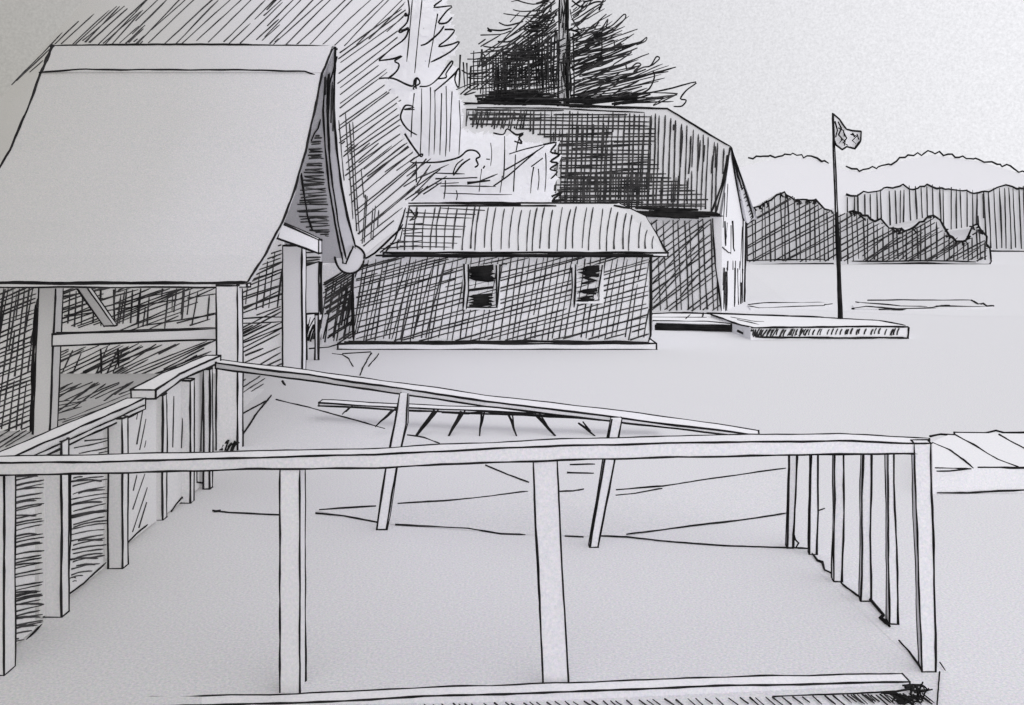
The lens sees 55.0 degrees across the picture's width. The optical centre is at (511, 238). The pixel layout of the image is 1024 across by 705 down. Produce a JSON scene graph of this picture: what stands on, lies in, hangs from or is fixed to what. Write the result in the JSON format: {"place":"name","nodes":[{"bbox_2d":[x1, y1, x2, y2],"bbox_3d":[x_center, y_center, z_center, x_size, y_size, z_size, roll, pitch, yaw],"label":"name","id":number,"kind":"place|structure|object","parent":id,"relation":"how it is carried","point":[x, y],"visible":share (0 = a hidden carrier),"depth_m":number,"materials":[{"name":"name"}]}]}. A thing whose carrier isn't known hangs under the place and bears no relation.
{"place":"outdoors","nodes":[
{"label":"outdoors","id":0,"kind":"place"},
{"bbox_2d":[0,0,415,264],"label":"hill","id":1,"kind":"structure","parent":0,"point":[377,166],"depth_m":57.31,"materials":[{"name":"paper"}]},
{"bbox_2d":[62,344,824,548],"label":"path","id":2,"kind":"structure","parent":0,"point":[275,423],"depth_m":8.96,"materials":[{"name":"paper"}]},
{"bbox_2d":[0,269,1023,704],"bbox_3d":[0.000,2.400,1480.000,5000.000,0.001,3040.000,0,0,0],"label":"ground","id":3,"kind":"structure","parent":0,"point":[182,607],"depth_m":7.29,"materials":[{"name":"paper"}]},
{"bbox_2d":[0,355,221,675],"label":"wooden fence","id":4,"kind":"object","parent":3,"relation":"on","point":[170,410],"visible":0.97,"depth_m":6.89,"materials":[{"name":"wood"}]},
{"bbox_2d":[0,43,365,450],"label":"pavilion","id":5,"kind":"structure","parent":3,"relation":"on","point":[164,207],"depth_m":14.43,"materials":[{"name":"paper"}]},
{"bbox_2d":[306,250,322,359],"bbox_3d":[-3.946,1.300,19.435,0.434,2.252,0.137,0,0,0],"label":"plank door","id":6,"kind":"structure","parent":5,"relation":"attached to","point":[314,301],"depth_m":19.40,"materials":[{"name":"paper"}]},
{"bbox_2d":[379,0,459,191],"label":"pine tree","id":7,"kind":"object","parent":3,"relation":"on","point":[421,51],"visible":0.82,"depth_m":36.80,"materials":[{"name":"plant"}]},
{"bbox_2d":[318,399,597,435],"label":"boardwalk","id":8,"kind":"structure","parent":3,"relation":"on","point":[435,409],"depth_m":12.37,"materials":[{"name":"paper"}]},
{"bbox_2d":[0,433,929,704],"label":"wooden fence","id":9,"kind":"object","parent":3,"relation":"on","point":[294,465],"visible":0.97,"depth_m":5.24,"materials":[{"name":"paper"}]},
{"bbox_2d":[396,60,565,208],"bbox_3d":[-0.914,-1.385,29.273,5.089,7.654,1.169,0,0,0],"label":"broadleaf tree","id":10,"kind":"object","parent":3,"relation":"on","point":[454,160],"visible":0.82,"depth_m":29.10,"materials":[{"name":"paper"}]},
{"bbox_2d":[214,359,759,547],"bbox_3d":[-0.681,1.806,8.423,5.413,1.214,0.952,0,0,23],"label":"wooden fence","id":11,"kind":"object","parent":3,"relation":"on","point":[615,419],"visible":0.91,"depth_m":8.09,"materials":[{"name":"wood"}]},
{"bbox_2d":[320,201,668,349],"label":"shed","id":12,"kind":"structure","parent":3,"relation":"on","point":[491,275],"depth_m":21.39,"materials":[{"name":"paper"}]},
{"bbox_2d":[462,263,506,310],"bbox_3d":[-0.592,1.050,21.353,0.968,1.041,0.126,0,0,0],"label":"window","id":13,"kind":"structure","parent":12,"relation":"in","point":[485,273],"depth_m":21.33,"materials":[{"name":"glass"}]},
{"bbox_2d":[570,264,603,307],"bbox_3d":[1.622,1.025,21.349,0.730,0.939,0.115,0,0,0],"label":"window","id":14,"kind":"structure","parent":12,"relation":"in","point":[592,272],"depth_m":21.33,"materials":[{"name":"paper"}]},
{"bbox_2d":[456,0,696,106],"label":"conifer tree","id":15,"kind":"object","parent":3,"relation":"on","point":[561,79],"visible":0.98,"depth_m":41.92,"materials":[{"name":"paper"}]},
{"bbox_2d":[219,317,945,704],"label":"grass","id":16,"kind":"structure","parent":3,"relation":"on","point":[911,697],"depth_m":5.12,"materials":[{"name":"paper"}]},
{"bbox_2d":[461,102,757,312],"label":"tall barn","id":17,"kind":"structure","parent":3,"relation":"on","point":[676,179],"depth_m":33.97,"materials":[{"name":"paper"}]},
{"bbox_2d":[723,267,727,311],"bbox_3d":[7.093,1.724,32.621,0.084,1.545,1.046,0,0,21],"label":"door","id":18,"kind":"structure","parent":17,"relation":"in","point":[725,292],"depth_m":32.49,"materials":[{"name":"wood"}]},
{"bbox_2d":[722,221,734,253],"bbox_3d":[7.323,-0.044,33.258,0.092,1.155,2.991,0,0,20],"label":"window","id":19,"kind":"structure","parent":17,"relation":"in","point":[728,247],"depth_m":33.30,"materials":[{"name":"paper"}]},
{"bbox_2d":[734,268,742,306],"bbox_3d":[8.221,1.877,35.748,0.153,1.691,2.347,0,0,21],"label":"door","id":20,"kind":"structure","parent":17,"relation":"in","point":[738,285],"depth_m":35.52,"materials":[{"name":"paper"}]},
{"bbox_2d":[652,312,909,339],"bbox_3d":[6.604,2.263,26.042,5.821,0.392,5.761,0,0,0],"label":"dock","id":21,"kind":"object","parent":3,"relation":"on","point":[771,327],"visible":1,"depth_m":24.35,"materials":[{"name":"wood"}]},
{"bbox_2d":[832,113,861,318],"bbox_3d":[8.755,-0.586,25.707,0.810,5.405,0.196,0,0,0],"label":"flagpole","id":22,"kind":"object","parent":21,"relation":"on","point":[843,137],"visible":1,"depth_m":25.69,"materials":[{"name":"paper"}]},
{"bbox_2d":[785,439,936,672],"bbox_3d":[2.291,1.770,6.579,0.242,1.286,2.284,0,0,-3],"label":"wooden fence","id":23,"kind":"object","parent":3,"relation":"on","point":[923,525],"visible":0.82,"depth_m":6.12,"materials":[{"name":"paper"}]},
{"bbox_2d":[746,191,991,263],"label":"woodland","id":24,"kind":"object","parent":3,"relation":"on","point":[784,228],"visible":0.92,"depth_m":92.19,"materials":[{"name":"plant"}]},
{"bbox_2d":[820,183,1023,251],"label":"woodland","id":25,"kind":"object","parent":3,"relation":"on","point":[996,214],"visible":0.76,"depth_m":178.24,"materials":[{"name":"paper"}]},
{"bbox_2d":[0,0,1023,173],"label":"sky","id":26,"kind":"structure","parent":0,"point":[770,76],"materials":[{"name":"white"}]},
{"bbox_2d":[747,299,993,310],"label":"sandbar","id":27,"kind":"structure","parent":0,"point":[911,304],"depth_m":34.55,"materials":[{"name":"sand"}]},
{"bbox_2d":[739,150,1023,206],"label":"hills","id":28,"kind":"structure","parent":0,"point":[802,178],"depth_m":700.00,"materials":[{"name":"paper"}]},
{"bbox_2d":[746,252,1023,316],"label":"water","id":29,"kind":"structure","parent":0,"point":[998,282],"depth_m":52.47,"materials":[{"name":"paper"}]},
{"bbox_2d":[929,430,1023,493],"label":"plank deck","id":30,"kind":"structure","parent":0,"point":[975,462],"depth_m":9.50,"materials":[{"name":"paper"}]}
]}

